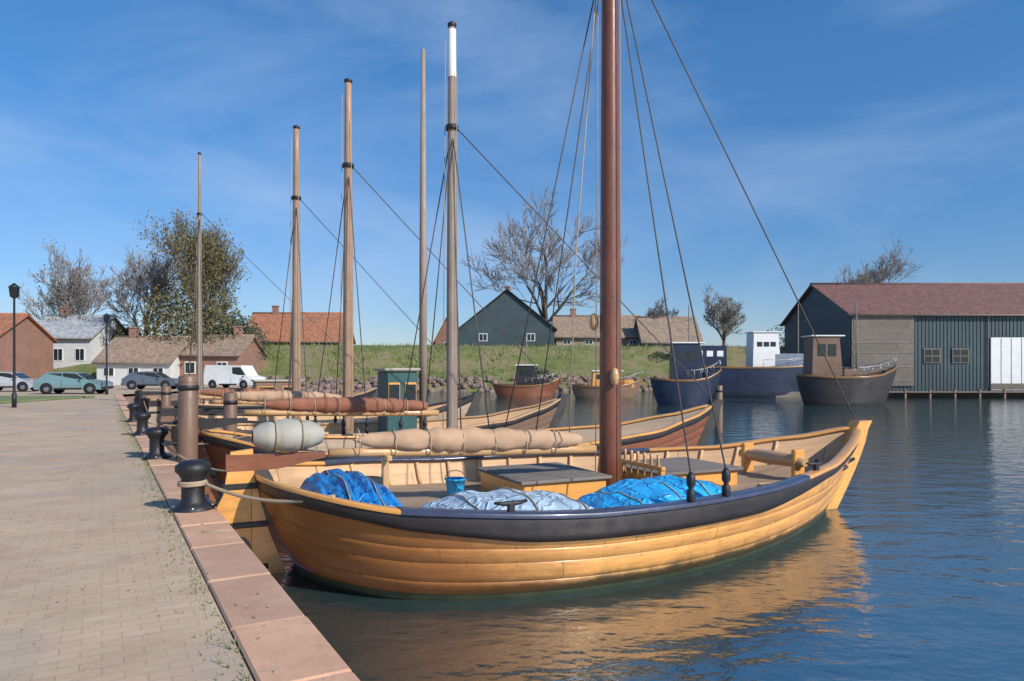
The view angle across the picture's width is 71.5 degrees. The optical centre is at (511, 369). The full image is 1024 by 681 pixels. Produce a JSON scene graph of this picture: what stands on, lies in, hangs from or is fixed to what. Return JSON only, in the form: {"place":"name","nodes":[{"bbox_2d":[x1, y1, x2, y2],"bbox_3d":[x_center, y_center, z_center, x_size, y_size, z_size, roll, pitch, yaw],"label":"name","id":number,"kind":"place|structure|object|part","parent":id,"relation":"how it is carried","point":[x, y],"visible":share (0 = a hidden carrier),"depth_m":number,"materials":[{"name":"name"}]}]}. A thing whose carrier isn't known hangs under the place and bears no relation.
{"place":"outdoors","nodes":[
{"label":"outdoors","id":0,"kind":"place"},
{"bbox_2d":[0,313,57,378],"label":"house","id":1,"kind":"structure","parent":0,"point":[35,340],"depth_m":74.64,"materials":[{"name":"red brick"}]},
{"bbox_2d":[0,385,252,680],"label":"quay pavement","id":2,"kind":"structure","parent":0,"point":[71,639],"depth_m":5.87,"materials":[{"name":"beige stone"}]},
{"bbox_2d":[8,283,20,407],"bbox_3d":[-21.000,-1.030,30.000,0.444,5.260,0.444,0,0,-22],"label":"street lamp","id":3,"kind":"object","parent":2,"relation":"on","point":[14,289],"visible":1,"depth_m":29.96,"materials":[{"name":"black metal"}]},
{"bbox_2d":[0,372,37,391],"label":"parked car","id":4,"kind":"object","parent":2,"relation":"on","point":[24,382],"visible":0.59,"depth_m":51.28,"materials":[{"name":"silver metal"}]},
{"bbox_3d":[-36.357,0.410,51.297,1.280,0.380,0.030,0,0,-6],"label":"window","id":5,"kind":"part","parent":4,"relation":"part of","materials":[{"name":"black glass"}]},
{"bbox_2d":[0,396,94,403],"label":"grass verge","id":6,"kind":"object","parent":2,"relation":"on","point":[5,399],"depth_m":37.80,"materials":[{"name":"plant"}]},
{"bbox_2d":[32,372,113,393],"bbox_3d":[-28.962,0.870,46.999,4.380,1.460,2.000,0,0,-8],"label":"parked car","id":7,"kind":"object","parent":2,"relation":"on","point":[55,382],"visible":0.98,"depth_m":46.22,"materials":[{"name":"teal paint"}]},
{"bbox_3d":[-28.572,0.410,46.310,1.280,0.380,0.030,0,0,-8],"label":"window","id":8,"kind":"part","parent":7,"relation":"part of","materials":[{"name":"black glass"}]},
{"bbox_2d":[103,313,109,393],"bbox_3d":[-26.220,-1.030,46.000,0.444,5.260,0.444,0,0,22],"label":"street lamp","id":9,"kind":"object","parent":2,"relation":"on","point":[106,316],"visible":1,"depth_m":45.95,"materials":[{"name":"black metal"}]},
{"bbox_2d":[121,371,177,389],"bbox_3d":[-29.300,0.870,57.999,4.380,1.460,2.000,0,0,-4],"label":"parked car","id":10,"kind":"object","parent":2,"relation":"on","point":[138,380],"visible":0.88,"depth_m":57.20,"materials":[{"name":"metal"}]},
{"bbox_3d":[-28.959,0.410,57.285,1.280,0.380,0.030,0,0,-4],"label":"window","id":11,"kind":"part","parent":10,"relation":"part of","materials":[{"name":"black glass"}]},
{"bbox_2d":[1,444,323,680],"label":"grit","id":12,"kind":"object","parent":2,"relation":"on","point":[222,662],"visible":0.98,"depth_m":5.69,"materials":[{"name":"plant"}]},
{"bbox_2d":[116,408,249,680],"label":"joint grass","id":13,"kind":"structure","parent":2,"relation":"on","point":[194,579],"depth_m":6.29,"materials":[{"name":"green plant"}]},
{"bbox_2d":[203,365,264,387],"bbox_3d":[-23.800,0.600,61.002,5.040,2.000,2.180,0,0,14],"label":"van","id":14,"kind":"object","parent":2,"relation":"on","point":[227,376],"visible":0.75,"depth_m":60.26,"materials":[{"name":"white paint"}]},
{"bbox_3d":[-23.031,0.125,59.972,1.270,0.650,0.030,0,0,14],"label":"window","id":15,"kind":"part","parent":14,"relation":"part of","materials":[{"name":"black glass"}]},
{"bbox_2d":[114,393,359,680],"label":"quay wall","id":16,"kind":"structure","parent":0,"point":[238,571],"depth_m":4.87,"materials":[{"name":"stone"}]},
{"bbox_2d":[125,403,140,421],"bbox_3d":[-11.548,1.302,21.716,0.460,0.560,0.460,0,0,0],"label":"bollard","id":17,"kind":"object","parent":16,"relation":"on","point":[133,408],"visible":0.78,"depth_m":21.60,"materials":[{"name":"black metal"}]},
{"bbox_2d":[132,412,150,435],"bbox_3d":[-8.948,1.302,17.213,0.460,0.560,0.460,0,0,0],"label":"bollard","id":18,"kind":"object","parent":16,"relation":"on","point":[142,418],"visible":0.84,"depth_m":17.09,"materials":[{"name":"black metal"}]},
{"bbox_2d":[142,427,170,459],"bbox_3d":[-6.348,1.302,12.710,0.460,0.560,0.460,0,0,0],"label":"bollard","id":19,"kind":"object","parent":16,"relation":"on","point":[156,436],"visible":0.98,"depth_m":12.59,"materials":[{"name":"black metal"}]},
{"bbox_2d":[161,442,225,471],"bbox_3d":[-4.694,1.426,11.248,4.180,0.352,0.034,0,0,43],"label":"mooring line","id":20,"kind":"object","parent":19,"relation":"attached to","point":[182,457],"visible":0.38,"depth_m":12.10,"materials":[{"name":"fabric"}]},
{"bbox_2d":[171,459,214,512],"bbox_3d":[-3.613,1.302,8.053,0.460,0.560,0.460,0,0,0],"label":"bollard","id":21,"kind":"object","parent":16,"relation":"on","point":[193,500],"visible":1,"depth_m":7.93,"materials":[{"name":"black metal"}]},
{"bbox_2d":[177,479,334,502],"bbox_3d":[-2.750,1.331,7.707,2.187,0.173,0.326,0,0,22],"label":"mooring line","id":22,"kind":"object","parent":21,"relation":"attached to","point":[205,483],"visible":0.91,"depth_m":7.83,"materials":[{"name":"fabric"}]},
{"bbox_2d":[202,529,251,550],"bbox_3d":[-2.711,1.930,7.079,0.505,0.730,0.503,0,0,14],"label":"tyre fender","id":23,"kind":"object","parent":16,"relation":"hanging from","point":[246,541],"visible":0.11,"depth_m":6.99,"materials":[{"name":"black rubber"}]},
{"bbox_2d":[53,342,784,391],"bbox_3d":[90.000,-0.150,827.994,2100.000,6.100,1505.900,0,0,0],"label":"grass bank","id":24,"kind":"structure","parent":0,"point":[644,364],"depth_m":86.27,"materials":[{"name":"green plant"}]},
{"bbox_2d":[17,235,115,321],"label":"tree","id":25,"kind":"object","parent":24,"relation":"on","point":[66,295],"visible":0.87,"depth_m":90.93,"materials":[{"name":"grey plant"}]},
{"bbox_2d":[39,307,125,368],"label":"house","id":26,"kind":"structure","parent":24,"relation":"on","point":[81,341],"depth_m":84.89,"materials":[{"name":"white paint"}]},
{"bbox_2d":[53,348,62,360],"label":"window","id":27,"kind":"structure","parent":26,"relation":"in","point":[57,352],"depth_m":83.92,"materials":[{"name":"white paint"}]},
{"bbox_2d":[75,348,84,360],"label":"window","id":28,"kind":"structure","parent":26,"relation":"in","point":[79,352],"depth_m":83.92,"materials":[{"name":"white paint"}]},
{"bbox_2d":[109,322,137,339],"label":"tree","id":29,"kind":"object","parent":24,"relation":"on","point":[124,332],"visible":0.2,"depth_m":88.77,"materials":[{"name":"green plant"}]},
{"bbox_2d":[79,243,185,335],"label":"tree","id":30,"kind":"object","parent":24,"relation":"on","point":[141,279],"visible":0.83,"depth_m":87.15,"materials":[{"name":"grey plant"}]},
{"bbox_2d":[91,327,193,384],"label":"house","id":31,"kind":"structure","parent":24,"relation":"on","point":[133,351],"depth_m":74.84,"materials":[{"name":"white paint"}]},
{"bbox_2d":[103,367,114,376],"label":"window","id":32,"kind":"structure","parent":31,"relation":"in","point":[111,370],"depth_m":73.93,"materials":[{"name":"white paint"}]},
{"bbox_2d":[128,367,138,373],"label":"window","id":33,"kind":"structure","parent":31,"relation":"in","point":[130,369],"depth_m":73.92,"materials":[{"name":"white paint"}]},
{"bbox_2d":[153,367,163,372],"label":"window","id":34,"kind":"structure","parent":31,"relation":"in","point":[156,369],"depth_m":73.92,"materials":[{"name":"white paint"}]},
{"bbox_2d":[133,207,251,333],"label":"tree","id":35,"kind":"object","parent":24,"relation":"on","point":[215,259],"visible":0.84,"depth_m":81.00,"materials":[{"name":"green plant"}]},
{"bbox_2d":[133,280,253,367],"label":"shrub","id":36,"kind":"object","parent":24,"relation":"on","point":[172,329],"visible":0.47,"depth_m":78.98,"materials":[{"name":"green plant"}]},
{"bbox_2d":[165,300,270,359],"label":"shrub","id":37,"kind":"object","parent":24,"relation":"on","point":[253,330],"visible":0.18,"depth_m":82.08,"materials":[{"name":"green plant"}]},
{"bbox_2d":[178,326,267,384],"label":"house","id":38,"kind":"structure","parent":24,"relation":"on","point":[240,349],"depth_m":77.21,"materials":[{"name":"red brick"}]},
{"bbox_2d":[185,362,195,373],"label":"window","id":39,"kind":"structure","parent":38,"relation":"in","point":[192,370],"depth_m":75.93,"materials":[{"name":"white paint"}]},
{"bbox_2d":[217,362,227,364],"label":"window","id":40,"kind":"structure","parent":38,"relation":"in","point":[218,363],"depth_m":75.93,"materials":[{"name":"white paint"}]},
{"bbox_2d":[247,306,355,344],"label":"house","id":41,"kind":"structure","parent":24,"relation":"on","point":[270,322],"depth_m":100.09,"materials":[{"name":"orange brick"}]},
{"bbox_2d":[93,374,667,391],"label":"bank stones","id":42,"kind":"object","parent":24,"relation":"on","point":[328,383],"visible":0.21,"depth_m":78.08,"materials":[{"name":"grey stone"}]},
{"bbox_2d":[433,317,446,344],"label":"house","id":43,"kind":"structure","parent":24,"relation":"on","point":[438,338],"depth_m":100.00,"materials":[{"name":"red brick"}]},
{"bbox_2d":[459,286,556,345],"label":"house","id":44,"kind":"structure","parent":24,"relation":"on","point":[507,310],"depth_m":96.00,"materials":[{"name":"wood"}]},
{"bbox_2d":[479,333,486,340],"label":"window","id":45,"kind":"structure","parent":44,"relation":"in","point":[482,336],"depth_m":95.91,"materials":[{"name":"white paint"}]},
{"bbox_2d":[527,333,534,340],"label":"window","id":46,"kind":"structure","parent":44,"relation":"in","point":[530,336],"depth_m":95.91,"materials":[{"name":"white paint"}]},
{"bbox_2d":[535,367,552,379],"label":"shrub","id":47,"kind":"object","parent":24,"relation":"on","point":[537,372],"visible":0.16,"depth_m":81.57,"materials":[{"name":"green plant"}]},
{"bbox_2d":[462,178,627,322],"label":"tree","id":48,"kind":"object","parent":24,"relation":"on","point":[548,277],"visible":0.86,"depth_m":110.15,"materials":[{"name":"grey plant"}]},
{"bbox_2d":[552,309,639,345],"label":"house","id":49,"kind":"structure","parent":24,"relation":"on","point":[584,334],"depth_m":101.04,"materials":[{"name":"beige brick"}]},
{"bbox_2d":[563,339,570,344],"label":"window","id":50,"kind":"structure","parent":49,"relation":"in","point":[565,341],"depth_m":99.93,"materials":[{"name":"white paint"}]},
{"bbox_2d":[585,339,592,344],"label":"window","id":51,"kind":"structure","parent":49,"relation":"in","point":[587,341],"depth_m":99.93,"materials":[{"name":"white paint"}]},
{"bbox_2d":[629,339,636,344],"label":"window","id":52,"kind":"structure","parent":49,"relation":"in","point":[631,341],"depth_m":99.93,"materials":[{"name":"white paint"}]},
{"bbox_2d":[648,351,669,361],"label":"shrub","id":53,"kind":"object","parent":24,"relation":"on","point":[663,356],"visible":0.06,"depth_m":88.83,"materials":[{"name":"green plant"}]},
{"bbox_2d":[641,296,678,319],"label":"tree","id":54,"kind":"object","parent":24,"relation":"on","point":[657,310],"visible":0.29,"depth_m":101.48,"materials":[{"name":"grey plant"}]},
{"bbox_2d":[634,316,703,345],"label":"house","id":55,"kind":"structure","parent":24,"relation":"on","point":[657,328],"depth_m":97.81,"materials":[{"name":"beige brick"}]},
{"bbox_2d":[701,283,746,345],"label":"tree","id":56,"kind":"object","parent":24,"relation":"on","point":[727,315],"visible":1,"depth_m":107.46,"materials":[{"name":"grey plant"}]},
{"bbox_2d":[767,324,784,353],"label":"shrub","id":57,"kind":"object","parent":24,"relation":"on","point":[783,340],"visible":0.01,"depth_m":91.28,"materials":[{"name":"green plant"}]},
{"bbox_2d":[832,238,921,282],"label":"tree","id":58,"kind":"object","parent":24,"relation":"on","point":[879,275],"visible":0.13,"depth_m":91.98,"materials":[{"name":"grey plant"}]},
{"bbox_2d":[0,0,1023,345],"label":"sky","id":59,"kind":"structure","parent":0,"point":[848,128],"materials":[{"name":"blue"}]},
{"bbox_2d":[122,391,1023,680],"bbox_3d":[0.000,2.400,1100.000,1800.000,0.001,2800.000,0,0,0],"label":"water","id":60,"kind":"structure","parent":0,"point":[904,561],"depth_m":7.39,"materials":[{"name":"blue liquid"}]},
{"bbox_2d":[160,386,171,421],"bbox_3d":[-10.474,1.951,21.508,0.336,2.902,0.316,0,0,0],"label":"mooring post","id":61,"kind":"object","parent":60,"relation":"in","point":[165,393],"visible":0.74,"depth_m":21.39,"materials":[{"name":"brown wood"}]},
{"bbox_2d":[177,375,198,461],"bbox_3d":[-5.615,1.751,12.308,0.377,3.302,0.357,0,0,0],"label":"mooring post","id":62,"kind":"object","parent":60,"relation":"in","point":[187,425],"visible":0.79,"depth_m":12.17,"materials":[{"name":"brown wood"}]},
{"bbox_2d":[223,392,237,431],"bbox_3d":[-6.151,1.951,15.508,0.336,2.902,0.316,0,0,0],"label":"mooring post","id":63,"kind":"object","parent":60,"relation":"in","point":[230,401],"visible":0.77,"depth_m":15.39,"materials":[{"name":"brown wood"}]},
{"bbox_2d":[133,152,377,413],"bbox_3d":[-11.495,-3.465,32.950,11.300,12.530,3.960,0,0,-25],"label":"sailing boat","id":64,"kind":"object","parent":60,"relation":"on","point":[140,396],"visible":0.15,"depth_m":31.72,"materials":[{"name":"brown wood"}]},
{"bbox_2d":[251,379,302,390],"bbox_3d":[-10.979,1.113,33.192,2.160,1.295,1.560,0,0,-25],"label":"deckhouse","id":65,"kind":"object","parent":64,"relation":"on","point":[270,383],"visible":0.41,"depth_m":32.50,"materials":[{"name":"brown wood"}]},
{"bbox_2d":[257,386,273,389],"bbox_3d":[-11.164,0.968,32.312,0.760,0.408,0.054,0,0,-25],"label":"window frame","id":66,"kind":"structure","parent":65,"relation":"in","point":[263,387],"depth_m":32.31,"materials":[{"name":"brown wood"}]},
{"bbox_2d":[282,386,291,390],"bbox_3d":[-10.186,0.968,32.770,0.760,0.408,0.054,0,0,-25],"label":"window frame","id":67,"kind":"structure","parent":65,"relation":"in","point":[283,387],"depth_m":32.66,"materials":[{"name":"brown wood"}]},
{"bbox_2d":[148,125,482,427],"bbox_3d":[-6.195,-2.615,23.771,11.300,10.830,3.995,0,0,-25],"label":"sailing boat","id":68,"kind":"object","parent":60,"relation":"on","point":[469,404],"visible":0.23,"depth_m":23.26,"materials":[{"name":"brown wood"}]},
{"bbox_2d":[159,49,569,467],"bbox_3d":[-3.514,-3.100,19.525,11.700,11.800,3.994,0,0,-25],"label":"sailing boat","id":69,"kind":"object","parent":60,"relation":"on","point":[551,412],"visible":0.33,"depth_m":19.42,"materials":[{"name":"brown wood"}]},
{"bbox_2d":[148,422,176,425],"bbox_3d":[-8.007,1.273,17.091,1.685,0.180,0.034,0,0,12],"label":"mooring line","id":70,"kind":"object","parent":69,"relation":"attached to","point":[163,425],"visible":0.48,"depth_m":17.16,"materials":[{"name":"fabric"}]},
{"bbox_2d":[374,368,420,431],"bbox_3d":[-3.179,0.877,19.682,1.010,1.845,1.160,0,0,-25],"label":"deckhouse","id":71,"kind":"object","parent":69,"relation":"on","point":[392,382],"visible":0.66,"depth_m":19.24,"materials":[{"name":"teal paint"}]},
{"bbox_2d":[388,383,399,398],"bbox_3d":[-3.167,0.645,19.115,0.323,0.595,0.054,0,0,-25],"label":"window frame","id":72,"kind":"structure","parent":71,"relation":"in","point":[393,388],"depth_m":19.09,"materials":[{"name":"brown wood"}]},
{"bbox_2d":[405,382,415,399],"bbox_3d":[-2.751,0.645,19.310,0.323,0.595,0.054,0,0,-25],"label":"window frame","id":73,"kind":"structure","parent":71,"relation":"in","point":[411,388],"depth_m":19.29,"materials":[{"name":"brown wood"}]},
{"bbox_2d":[175,21,723,504],"bbox_3d":[-0.466,-2.265,15.342,12.800,10.130,4.000,0,0,-25],"label":"sailing boat","id":74,"kind":"object","parent":60,"relation":"on","point":[655,431],"visible":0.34,"depth_m":14.87,"materials":[{"name":"brown wood"}]},
{"bbox_2d":[164,434,248,444],"bbox_3d":[-5.431,1.239,12.631,1.620,0.211,0.034,0,0,9],"label":"mooring line","id":75,"kind":"object","parent":74,"relation":"attached to","point":[240,437],"visible":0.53,"depth_m":12.63,"materials":[{"name":"fabric"}]},
{"bbox_2d":[492,336,561,396],"bbox_3d":[1.326,-0.075,63.158,6.190,5.750,2.540,0,0,0],"label":"motor boat","id":76,"kind":"object","parent":60,"relation":"on","point":[526,385],"visible":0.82,"depth_m":62.47,"materials":[{"name":"red paint"}]},
{"bbox_2d":[216,0,871,600],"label":"sailing boat","id":77,"kind":"object","parent":60,"relation":"on","point":[544,512],"visible":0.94,"depth_m":8.43,"materials":[{"name":"brown wood"}]},
{"bbox_2d":[252,418,323,452],"bbox_3d":[-2.670,0.785,8.478,0.800,0.410,0.480,0,0,-25],"label":"canvas bundle","id":78,"kind":"object","parent":77,"relation":"on","point":[292,435],"visible":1,"depth_m":8.30,"materials":[{"name":"fabric"}]},
{"bbox_2d":[444,470,465,495],"bbox_3d":[-0.793,1.612,9.965,0.311,0.416,0.296,0,0,0],"label":"bucket","id":79,"kind":"object","parent":77,"relation":"on","point":[454,485],"visible":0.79,"depth_m":9.87,"materials":[{"name":"plastic"}]},
{"bbox_2d":[464,484,480,487],"bbox_3d":[0.917,1.794,11.765,3.725,0.064,0.150,0,0,-27],"label":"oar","id":80,"kind":"object","parent":77,"relation":"on","point":[473,485],"visible":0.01,"depth_m":10.98,"materials":[{"name":"wood"}]},
{"bbox_2d":[570,370,643,398],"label":"motor boat","id":81,"kind":"object","parent":60,"relation":"on","point":[629,388],"visible":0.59,"depth_m":59.31,"materials":[{"name":"brown wood"}]},
{"bbox_2d":[650,305,721,405],"bbox_3d":[11.730,-0.775,48.000,4.859,7.150,2.019,0,0,0],"label":"motor boat","id":82,"kind":"object","parent":60,"relation":"on","point":[687,355],"visible":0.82,"depth_m":47.46,"materials":[{"name":"blue paint"}]},
{"bbox_2d":[715,385,722,432],"bbox_3d":[7.848,2.001,27.008,0.336,2.802,0.316,0,0,0],"label":"mooring post","id":83,"kind":"object","parent":60,"relation":"in","point":[718,391],"visible":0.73,"depth_m":26.88,"materials":[{"name":"brown wood"}]},
{"bbox_2d":[701,304,803,396],"bbox_3d":[21.818,-1.525,63.158,14.469,8.650,3.540,0,0,0],"label":"motor boat","id":84,"kind":"object","parent":60,"relation":"on","point":[769,370],"visible":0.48,"depth_m":61.91,"materials":[{"name":"blue paint"}]},
{"bbox_2d":[795,299,896,404],"bbox_3d":[23.059,-1.025,48.980,6.976,7.650,2.820,0,0,0],"label":"motor boat","id":85,"kind":"object","parent":60,"relation":"on","point":[817,383],"visible":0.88,"depth_m":48.21,"materials":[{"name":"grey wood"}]},
{"bbox_2d":[889,389,1023,397],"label":"jetty","id":86,"kind":"object","parent":60,"relation":"in","point":[954,391],"visible":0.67,"depth_m":60.01,"materials":[{"name":"brown wood"}]},
{"bbox_2d":[776,392,1023,396],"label":"yard ground","id":87,"kind":"structure","parent":0,"point":[793,394],"depth_m":62.00,"materials":[{"name":"concrete"}]},
{"bbox_2d":[780,283,1023,390],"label":"boat shed","id":88,"kind":"object","parent":87,"relation":"on","point":[950,336],"visible":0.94,"depth_m":62.00,"materials":[{"name":"grey wood"}]},
{"bbox_3d":[36.580,-1.200,61.930,1.500,1.300,0.140,0,0,0],"label":"window","id":89,"kind":"part","parent":88,"relation":"part of","materials":[{"name":"grey glass"}]},
{"bbox_3d":[39.060,-1.200,61.930,1.500,1.300,0.140,0,0,0],"label":"window","id":90,"kind":"part","parent":88,"relation":"part of","materials":[{"name":"grey glass"}]},
{"bbox_3d":[44.330,-0.500,61.898,5.332,4.600,0.165,0,0,0],"label":"door","id":91,"kind":"part","parent":88,"relation":"part of","materials":[{"name":"white paint"}]}
]}

